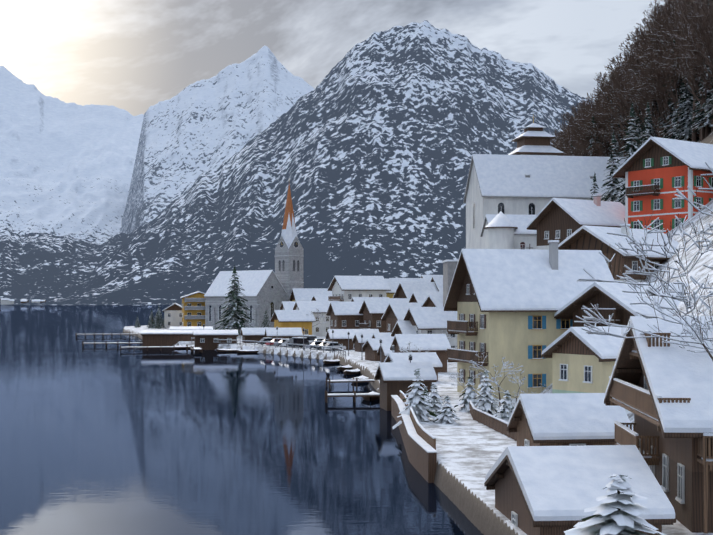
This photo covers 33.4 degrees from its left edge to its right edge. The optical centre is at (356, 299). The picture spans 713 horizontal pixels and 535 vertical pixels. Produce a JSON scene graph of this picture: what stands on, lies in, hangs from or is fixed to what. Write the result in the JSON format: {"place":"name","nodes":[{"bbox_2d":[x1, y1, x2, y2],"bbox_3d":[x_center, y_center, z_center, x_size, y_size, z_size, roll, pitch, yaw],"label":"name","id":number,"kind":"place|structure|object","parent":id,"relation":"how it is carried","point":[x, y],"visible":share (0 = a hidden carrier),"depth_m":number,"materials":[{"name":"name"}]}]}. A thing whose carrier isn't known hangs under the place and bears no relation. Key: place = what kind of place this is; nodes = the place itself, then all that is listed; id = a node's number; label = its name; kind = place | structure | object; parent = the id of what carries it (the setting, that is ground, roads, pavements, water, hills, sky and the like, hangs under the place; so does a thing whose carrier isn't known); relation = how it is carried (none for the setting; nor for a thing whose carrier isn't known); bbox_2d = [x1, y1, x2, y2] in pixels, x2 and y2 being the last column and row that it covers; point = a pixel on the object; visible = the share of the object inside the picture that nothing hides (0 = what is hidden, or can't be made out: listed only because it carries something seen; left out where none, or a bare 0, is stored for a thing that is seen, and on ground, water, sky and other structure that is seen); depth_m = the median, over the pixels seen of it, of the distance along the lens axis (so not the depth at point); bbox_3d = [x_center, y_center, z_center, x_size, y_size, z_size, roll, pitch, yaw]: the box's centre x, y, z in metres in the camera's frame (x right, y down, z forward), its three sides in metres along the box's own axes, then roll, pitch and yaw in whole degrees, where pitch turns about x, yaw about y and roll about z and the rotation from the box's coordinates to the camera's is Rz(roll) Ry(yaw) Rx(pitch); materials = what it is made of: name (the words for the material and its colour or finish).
{"place":"outdoors","nodes":[
{"label":"outdoors","id":0,"kind":"place"},
{"bbox_2d":[0,228,114,303],"bbox_3d":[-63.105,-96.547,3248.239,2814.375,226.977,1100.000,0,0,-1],"label":"foothill","id":1,"kind":"structure","parent":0,"point":[47,267],"depth_m":3052.16,"materials":[{"name":"grey stone"}]},
{"bbox_2d":[0,65,143,244],"bbox_3d":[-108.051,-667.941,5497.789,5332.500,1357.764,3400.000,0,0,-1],"label":"mountain wall","id":2,"kind":"structure","parent":0,"point":[66,168],"depth_m":5530.57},
{"bbox_2d":[119,46,313,233],"bbox_3d":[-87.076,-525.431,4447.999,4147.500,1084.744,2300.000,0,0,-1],"label":"mountain peak","id":3,"kind":"structure","parent":0,"point":[190,134],"depth_m":4598.83,"materials":[{"name":"white snow"}]},
{"bbox_2d":[0,304,483,534],"bbox_3d":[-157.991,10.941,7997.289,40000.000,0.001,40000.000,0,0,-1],"label":"lake water","id":4,"kind":"structure","parent":0,"point":[104,439],"depth_m":90.31,"materials":[{"name":"blue liquid"}]},
{"bbox_2d":[82,341,141,346],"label":"jetty","id":5,"kind":"object","parent":4,"relation":"in","point":[117,343],"visible":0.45,"depth_m":277.16,"materials":[{"name":"brown wood"}]},
{"bbox_2d":[120,345,187,350],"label":"jetty","id":6,"kind":"object","parent":4,"relation":"in","point":[173,347],"visible":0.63,"depth_m":253.65,"materials":[{"name":"brown wood"}]},
{"bbox_2d":[141,330,193,346],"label":"boathouse","id":7,"kind":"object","parent":4,"relation":"in","point":[161,337],"depth_m":273.96,"materials":[{"name":"brown wood"}]},
{"bbox_2d":[169,326,212,329],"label":"boathouse","id":8,"kind":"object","parent":4,"relation":"in","point":[190,328],"depth_m":296.69,"materials":[{"name":"white paint"}]},
{"bbox_2d":[326,377,374,387],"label":"jetty","id":9,"kind":"object","parent":4,"relation":"in","point":[356,380],"visible":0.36,"depth_m":148.04,"materials":[{"name":"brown wood"}]},
{"bbox_2d":[325,390,379,402],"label":"jetty","id":10,"kind":"object","parent":4,"relation":"in","point":[354,394],"visible":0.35,"depth_m":126.13,"materials":[{"name":"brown wood"}]},
{"bbox_2d":[10,20,593,304],"bbox_3d":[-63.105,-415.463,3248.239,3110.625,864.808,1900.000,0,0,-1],"label":"mountain","id":11,"kind":"structure","parent":0,"point":[366,149],"depth_m":2995.76,"materials":[{"name":"grey stone"}]},
{"bbox_2d":[0,0,664,115],"label":"sky","id":12,"kind":"structure","parent":0,"point":[132,56],"materials":[{"name":"grey"}]},
{"bbox_2d":[123,132,712,534],"bbox_3d":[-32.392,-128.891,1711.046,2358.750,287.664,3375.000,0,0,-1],"label":"snowy ground","id":13,"kind":"structure","parent":0,"point":[469,450],"depth_m":88.83,"materials":[{"name":"white snow"}]},
{"bbox_2d":[152,306,166,328],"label":"conifer tree","id":14,"kind":"object","parent":13,"relation":"on","point":[158,323],"visible":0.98,"depth_m":393.02,"materials":[{"name":"green plant"}]},
{"bbox_2d":[162,303,181,327],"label":"town house","id":15,"kind":"structure","parent":13,"relation":"on","point":[172,314],"depth_m":398.15,"materials":[{"name":"white paint"}]},
{"bbox_2d":[180,291,204,325],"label":"apartment building","id":16,"kind":"structure","parent":13,"relation":"on","point":[193,309],"depth_m":384.14,"materials":[{"name":"paint"}]},
{"bbox_2d":[193,330,238,349],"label":"boathouse","id":17,"kind":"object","parent":13,"relation":"on","point":[205,339],"depth_m":257.98,"materials":[{"name":"brown wood"}]},
{"bbox_2d":[214,266,253,335],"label":"fir tree","id":18,"kind":"object","parent":13,"relation":"on","point":[234,320],"visible":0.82,"depth_m":305.97,"materials":[{"name":"green plant"}]},
{"bbox_2d":[204,184,303,329],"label":"church","id":19,"kind":"structure","parent":13,"relation":"on","point":[269,291],"depth_m":374.47,"materials":[{"name":"paint"}]},
{"bbox_2d":[240,327,271,342],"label":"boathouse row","id":20,"kind":"object","parent":13,"relation":"on","point":[256,335],"visible":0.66,"depth_m":264.45,"materials":[{"name":"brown wood"}]},
{"bbox_2d":[191,338,345,356],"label":"retaining wall","id":21,"kind":"structure","parent":13,"relation":"on","point":[323,350],"depth_m":229.99,"materials":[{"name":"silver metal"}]},
{"bbox_2d":[265,328,302,339],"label":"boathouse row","id":22,"kind":"object","parent":13,"relation":"on","point":[284,333],"visible":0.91,"depth_m":258.60,"materials":[{"name":"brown wood"}]},
{"bbox_2d":[270,310,315,334],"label":"town house","id":23,"kind":"structure","parent":13,"relation":"on","point":[290,319],"depth_m":296.25,"materials":[{"name":"paint"}]},
{"bbox_2d":[288,337,311,347],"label":"car","id":24,"kind":"object","parent":13,"relation":"on","point":[295,341],"visible":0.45,"depth_m":236.60,"materials":[{"name":"grey paint"}]},
{"bbox_2d":[290,288,329,300],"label":"town house","id":25,"kind":"structure","parent":13,"relation":"on","point":[302,294],"depth_m":368.96,"materials":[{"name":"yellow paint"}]},
{"bbox_2d":[293,301,340,335],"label":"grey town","id":26,"kind":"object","parent":13,"relation":"on","point":[322,328],"visible":0.23,"depth_m":313.04,"materials":[{"name":"white paint"}]},
{"bbox_2d":[326,302,362,328],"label":"town house","id":27,"kind":"structure","parent":13,"relation":"on","point":[344,315],"depth_m":263.69,"materials":[{"name":"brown wood"}]},
{"bbox_2d":[325,329,379,349],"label":"boathouse","id":28,"kind":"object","parent":13,"relation":"on","point":[340,336],"visible":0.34,"depth_m":228.28,"materials":[{"name":"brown wood"}]},
{"bbox_2d":[328,276,390,301],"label":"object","id":29,"kind":"structure","parent":13,"relation":"on","point":[344,288],"depth_m":320.11,"materials":[{"name":"paint"}]},
{"bbox_2d":[352,332,390,351],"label":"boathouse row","id":30,"kind":"object","parent":13,"relation":"on","point":[358,340],"visible":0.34,"depth_m":219.48,"materials":[{"name":"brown wood"}]},
{"bbox_2d":[361,338,392,360],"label":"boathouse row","id":31,"kind":"object","parent":13,"relation":"on","point":[370,346],"visible":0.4,"depth_m":187.77,"materials":[{"name":"brown wood"}]},
{"bbox_2d":[359,299,406,332],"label":"house","id":32,"kind":"structure","parent":13,"relation":"on","point":[372,311],"depth_m":258.40,"materials":[{"name":"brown wood"}]},
{"bbox_2d":[377,342,393,361],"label":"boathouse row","id":33,"kind":"object","parent":13,"relation":"on","point":[385,349],"visible":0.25,"depth_m":169.86,"materials":[{"name":"white wood"}]},
{"bbox_2d":[385,279,409,297],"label":"house","id":34,"kind":"structure","parent":13,"relation":"on","point":[393,284],"depth_m":326.83,"materials":[{"name":"paint"}]},
{"bbox_2d":[381,303,422,332],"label":"house","id":35,"kind":"structure","parent":13,"relation":"on","point":[394,313],"depth_m":233.96,"materials":[{"name":"white paint"}]},
{"bbox_2d":[391,320,416,335],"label":"house","id":36,"kind":"structure","parent":13,"relation":"on","point":[403,327],"depth_m":193.28,"materials":[{"name":"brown wood"}]},
{"bbox_2d":[375,362,436,410],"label":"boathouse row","id":37,"kind":"object","parent":13,"relation":"on","point":[394,378],"visible":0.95,"depth_m":117.23,"materials":[{"name":"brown wood"}]},
{"bbox_2d":[384,352,442,381],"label":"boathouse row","id":38,"kind":"object","parent":13,"relation":"on","point":[433,358],"visible":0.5,"depth_m":139.96,"materials":[{"name":"white wood"}]},
{"bbox_2d":[391,395,436,482],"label":"garden retaining wall","id":39,"kind":"structure","parent":13,"relation":"on","point":[421,455],"depth_m":77.83,"materials":[{"name":"brown stone"}]},
{"bbox_2d":[392,369,437,428],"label":"conifer tree","id":40,"kind":"object","parent":13,"relation":"on","point":[419,404],"visible":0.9,"depth_m":94.53,"materials":[{"name":"white plant"}]},
{"bbox_2d":[393,282,437,297],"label":"house","id":41,"kind":"structure","parent":13,"relation":"on","point":[405,289],"depth_m":293.62,"materials":[{"name":"white paint"}]},
{"bbox_2d":[400,390,435,449],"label":"garden wall","id":42,"kind":"structure","parent":13,"relation":"on","point":[426,436],"depth_m":80.06,"materials":[{"name":"brown wood"}]},
{"bbox_2d":[390,334,450,372],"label":"house","id":43,"kind":"structure","parent":13,"relation":"on","point":[439,344],"depth_m":157.17,"materials":[{"name":"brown wood"}]},
{"bbox_2d":[408,291,442,302],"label":"house","id":44,"kind":"structure","parent":13,"relation":"on","point":[418,296],"depth_m":249.80,"materials":[{"name":"beige paint"}]},
{"bbox_2d":[403,307,456,348],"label":"house","id":45,"kind":"structure","parent":13,"relation":"on","point":[428,320],"depth_m":191.72,"materials":[{"name":"white paint"}]},
{"bbox_2d":[421,295,442,306],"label":"house","id":46,"kind":"structure","parent":13,"relation":"on","point":[433,301],"depth_m":215.06,"materials":[{"name":"paint"}]},
{"bbox_2d":[425,383,443,416],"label":"conifer tree","id":47,"kind":"object","parent":13,"relation":"on","point":[434,396],"visible":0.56,"depth_m":98.64,"materials":[{"name":"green plant"}]},
{"bbox_2d":[430,276,442,290],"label":"house","id":48,"kind":"structure","parent":13,"relation":"on","point":[438,280],"depth_m":296.43,"materials":[{"name":"beige paint"}]},
{"bbox_2d":[433,396,459,423],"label":"conifer tree","id":49,"kind":"object","parent":13,"relation":"on","point":[444,416],"visible":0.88,"depth_m":92.72,"materials":[{"name":"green plant"}]},
{"bbox_2d":[454,377,478,411],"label":"conifer tree","id":50,"kind":"object","parent":13,"relation":"on","point":[469,394],"visible":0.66,"depth_m":102.70,"materials":[{"name":"plant"}]},
{"bbox_2d":[473,371,499,414],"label":"conifer tree","id":51,"kind":"object","parent":13,"relation":"on","point":[485,399],"visible":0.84,"depth_m":99.67,"materials":[{"name":"white plant"}]},
{"bbox_2d":[442,211,536,306],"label":"church","id":52,"kind":"structure","parent":13,"relation":"on","point":[500,230],"depth_m":206.42,"materials":[{"name":"white paint"}]},
{"bbox_2d":[469,400,516,440],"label":"wall","id":53,"kind":"structure","parent":13,"relation":"on","point":[490,421],"depth_m":88.46,"materials":[{"name":"brown wood"}]},
{"bbox_2d":[469,351,522,405],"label":"bare tree","id":54,"kind":"object","parent":13,"relation":"on","point":[474,363],"visible":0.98,"depth_m":107.59,"materials":[{"name":"grey plant"}]},
{"bbox_2d":[493,390,515,420],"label":"fir tree","id":55,"kind":"object","parent":13,"relation":"on","point":[505,412],"visible":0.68,"depth_m":94.80,"materials":[{"name":"white plant"}]},
{"bbox_2d":[487,369,525,401],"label":"bare tree","id":56,"kind":"object","parent":13,"relation":"on","point":[520,380],"visible":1,"depth_m":98.62,"materials":[{"name":"grey plant"}]},
{"bbox_2d":[444,240,613,398],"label":"yellow house","id":57,"kind":"structure","parent":13,"relation":"on","point":[507,304],"depth_m":117.25,"materials":[{"name":"beige paint"}]},
{"bbox_2d":[463,114,627,248],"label":"church","id":58,"kind":"structure","parent":13,"relation":"on","point":[534,173],"depth_m":228.86,"materials":[{"name":"white paint"}]},
{"bbox_2d":[507,393,632,445],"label":"brown hut","id":59,"kind":"object","parent":13,"relation":"on","point":[561,419],"visible":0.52,"depth_m":67.47,"materials":[{"name":"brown wood"}]},
{"bbox_2d":[527,194,624,249],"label":"chalet","id":60,"kind":"object","parent":13,"relation":"on","point":[560,219],"visible":0.21,"depth_m":166.89,"materials":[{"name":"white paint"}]},
{"bbox_2d":[484,445,675,534],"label":"hut","id":61,"kind":"object","parent":13,"relation":"on","point":[548,490],"visible":0.73,"depth_m":48.78,"materials":[{"name":"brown wood"}]},
{"bbox_2d":[551,100,610,155],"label":"hillside tree","id":62,"kind":"object","parent":13,"relation":"on","point":[580,119],"visible":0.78,"depth_m":267.11,"materials":[{"name":"brown plant"}]},
{"bbox_2d":[541,326,626,392],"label":"house","id":63,"kind":"structure","parent":13,"relation":"on","point":[583,361],"depth_m":89.34,"materials":[{"name":"paint"}]},
{"bbox_2d":[557,119,612,155],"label":"hillside tree","id":64,"kind":"object","parent":13,"relation":"on","point":[571,129],"visible":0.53,"depth_m":268.13,"materials":[{"name":"brown plant"}]},
{"bbox_2d":[569,93,628,152],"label":"hillside tree","id":65,"kind":"object","parent":13,"relation":"on","point":[591,105],"visible":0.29,"depth_m":270.17,"materials":[{"name":"brown plant"}]},
{"bbox_2d":[576,92,627,156],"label":"hillside tree","id":66,"kind":"object","parent":13,"relation":"on","point":[584,107],"visible":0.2,"depth_m":263.83,"materials":[{"name":"brown plant"}]},
{"bbox_2d":[601,131,624,204],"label":"fir tree","id":67,"kind":"object","parent":13,"relation":"on","point":[610,194],"visible":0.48,"depth_m":204.59,"materials":[{"name":"green plant"}]},
{"bbox_2d":[564,474,666,534],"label":"fir tree","id":68,"kind":"object","parent":13,"relation":"on","point":[623,512],"visible":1,"depth_m":39.71,"materials":[{"name":"white plant"}]},
{"bbox_2d":[596,58,635,111],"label":"hillside tree","id":69,"kind":"object","parent":13,"relation":"on","point":[613,77],"visible":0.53,"depth_m":249.81,"materials":[{"name":"brown plant"}]},
{"bbox_2d":[558,224,678,281],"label":"house","id":70,"kind":"structure","parent":13,"relation":"on","point":[584,237],"depth_m":136.89,"materials":[{"name":"white paint"}]},
{"bbox_2d":[593,85,645,146],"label":"hillside tree","id":71,"kind":"object","parent":13,"relation":"on","point":[616,99],"visible":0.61,"depth_m":241.95,"materials":[{"name":"brown plant"}]},
{"bbox_2d":[554,282,687,326],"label":"dark chalet","id":72,"kind":"object","parent":13,"relation":"on","point":[609,298],"visible":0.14,"depth_m":110.53,"materials":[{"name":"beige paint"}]},
{"bbox_2d":[585,65,656,134],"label":"hillside tree","id":73,"kind":"object","parent":13,"relation":"on","point":[608,91],"visible":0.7,"depth_m":251.09,"materials":[{"name":"brown plant"}]},
{"bbox_2d":[612,103,641,204],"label":"fir tree","id":74,"kind":"object","parent":13,"relation":"on","point":[631,143],"visible":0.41,"depth_m":199.70,"materials":[{"name":"green plant"}]},
{"bbox_2d":[621,62,664,125],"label":"hillside tree","id":75,"kind":"object","parent":13,"relation":"on","point":[627,78],"visible":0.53,"depth_m":230.26,"materials":[{"name":"brown plant"}]},
{"bbox_2d":[574,162,712,360],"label":"snowy tree","id":76,"kind":"object","parent":13,"relation":"on","point":[652,293],"visible":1,"depth_m":41.77,"materials":[{"name":"white snow"}]},
{"bbox_2d":[618,0,670,48],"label":"hillside tree","id":77,"kind":"object","parent":13,"relation":"on","point":[644,19],"visible":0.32,"depth_m":285.77,"materials":[{"name":"brown plant"}]},
{"bbox_2d":[638,102,656,147],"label":"fir tree","id":78,"kind":"object","parent":13,"relation":"on","point":[647,129],"visible":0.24,"depth_m":211.84,"materials":[{"name":"green plant"}]},
{"bbox_2d":[625,3,679,47],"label":"hillside tree","id":79,"kind":"object","parent":13,"relation":"on","point":[647,22],"visible":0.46,"depth_m":287.58,"materials":[{"name":"brown plant"}]},
{"bbox_2d":[627,51,680,112],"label":"hillside tree","id":80,"kind":"object","parent":13,"relation":"on","point":[651,73],"visible":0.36,"depth_m":226.04,"materials":[{"name":"brown plant"}]},
{"bbox_2d":[622,12,686,66],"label":"hillside tree","id":81,"kind":"object","parent":13,"relation":"on","point":[646,36],"visible":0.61,"depth_m":236.30,"materials":[{"name":"brown plant"}]},
{"bbox_2d":[628,70,680,134],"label":"hillside tree","id":82,"kind":"object","parent":13,"relation":"on","point":[665,121],"visible":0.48,"depth_m":224.36,"materials":[{"name":"brown plant"}]},
{"bbox_2d":[604,316,712,532],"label":"house","id":83,"kind":"structure","parent":13,"relation":"on","point":[660,390],"depth_m":51.88,"materials":[{"name":"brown wood"}]},
{"bbox_2d":[638,49,681,101],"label":"hillside tree","id":84,"kind":"object","parent":13,"relation":"on","point":[662,79],"visible":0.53,"depth_m":219.23,"materials":[{"name":"brown plant"}]},
{"bbox_2d":[613,137,712,232],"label":"red house","id":85,"kind":"structure","parent":13,"relation":"on","point":[655,172],"depth_m":161.33,"materials":[{"name":"paint"}]},
{"bbox_2d":[636,58,696,116],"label":"hillside tree","id":86,"kind":"object","parent":13,"relation":"on","point":[658,76],"visible":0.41,"depth_m":220.59,"materials":[{"name":"brown plant"}]},
{"bbox_2d":[644,0,692,48],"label":"hillside tree","id":87,"kind":"object","parent":13,"relation":"on","point":[669,1],"visible":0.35,"depth_m":240.40,"materials":[{"name":"brown plant"}]},
{"bbox_2d":[649,0,693,50],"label":"hillside tree","id":88,"kind":"object","parent":13,"relation":"on","point":[668,20],"visible":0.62,"depth_m":225.94,"materials":[{"name":"brown plant"}]},
{"bbox_2d":[660,63,684,139],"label":"hillside tree","id":89,"kind":"object","parent":13,"relation":"on","point":[673,119],"visible":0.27,"depth_m":220.50,"materials":[{"name":"green plant"}]},
{"bbox_2d":[648,44,698,138],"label":"hillside tree","id":90,"kind":"object","parent":13,"relation":"on","point":[667,61],"visible":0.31,"depth_m":215.17,"materials":[{"name":"brown plant"}]},
{"bbox_2d":[652,53,699,139],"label":"hillside tree","id":91,"kind":"object","parent":13,"relation":"on","point":[671,83],"visible":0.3,"depth_m":216.91,"materials":[{"name":"brown plant"}]},
{"bbox_2d":[640,284,712,352],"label":"snowy tree","id":92,"kind":"object","parent":13,"relation":"on","point":[706,328],"visible":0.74,"depth_m":52.64,"materials":[{"name":"white plant"}]},
{"bbox_2d":[653,25,712,140],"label":"hillside tree","id":93,"kind":"object","parent":13,"relation":"on","point":[660,58],"visible":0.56,"depth_m":207.74,"materials":[{"name":"brown plant"}]},
{"bbox_2d":[671,34,697,141],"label":"hillside tree","id":94,"kind":"object","parent":13,"relation":"on","point":[694,137],"visible":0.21,"depth_m":211.40,"materials":[{"name":"brown plant"}]},
{"bbox_2d":[670,60,699,141],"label":"fir tree","id":95,"kind":"object","parent":13,"relation":"on","point":[680,116],"visible":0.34,"depth_m":214.61,"materials":[{"name":"green plant"}]},
{"bbox_2d":[674,73,699,140],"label":"hillside tree","id":96,"kind":"object","parent":13,"relation":"on","point":[686,137],"visible":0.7,"depth_m":214.11,"materials":[{"name":"green plant"}]},
{"bbox_2d":[666,0,711,48],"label":"hillside tree","id":97,"kind":"object","parent":13,"relation":"on","point":[698,6],"visible":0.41,"depth_m":207.51,"materials":[{"name":"brown plant"}]},
{"bbox_2d":[667,0,712,77],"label":"hillside tree","id":98,"kind":"object","parent":13,"relation":"on","point":[688,18],"visible":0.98,"depth_m":193.42,"materials":[{"name":"brown plant"}]},
{"bbox_2d":[671,46,710,138],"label":"hillside tree","id":99,"kind":"object","parent":13,"relation":"on","point":[703,100],"visible":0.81,"depth_m":202.90,"materials":[{"name":"brown plant"}]},
{"bbox_2d":[682,53,706,140],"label":"hillside tree","id":100,"kind":"object","parent":13,"relation":"on","point":[702,133],"visible":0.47,"depth_m":204.99,"materials":[{"name":"brown plant"}]},
{"bbox_2d":[679,34,712,92],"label":"hillside tree","id":101,"kind":"object","parent":13,"relation":"on","point":[698,62],"visible":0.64,"depth_m":198.34,"materials":[{"name":"brown plant"}]},
{"bbox_2d":[682,23,712,68],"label":"hillside tree","id":102,"kind":"object","parent":13,"relation":"on","point":[690,53],"visible":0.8,"depth_m":194.01,"materials":[{"name":"brown plant"}]},
{"bbox_2d":[682,46,712,88],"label":"hillside tree","id":103,"kind":"object","parent":13,"relation":"on","point":[699,70],"visible":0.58,"depth_m":199.89,"materials":[{"name":"brown plant"}]},
{"bbox_2d":[685,3,712,58],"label":"hillside tree","id":104,"kind":"object","parent":13,"relation":"on","point":[706,29],"visible":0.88,"depth_m":193.29,"materials":[{"name":"brown plant"}]},
{"bbox_2d":[691,50,712,133],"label":"hillside tree","id":105,"kind":"object","parent":13,"relation":"on","point":[707,107],"visible":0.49,"depth_m":203.15,"materials":[{"name":"green plant"}]},
{"label":"ground surface","id":106,"kind":"structure","parent":0,"visible":0},
{"bbox_2d":[0,298,65,304],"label":"distant buildings","id":107,"kind":"structure","parent":106,"relation":"on","point":[6,301],"depth_m":2541.97,"materials":[{"name":"white paint"}]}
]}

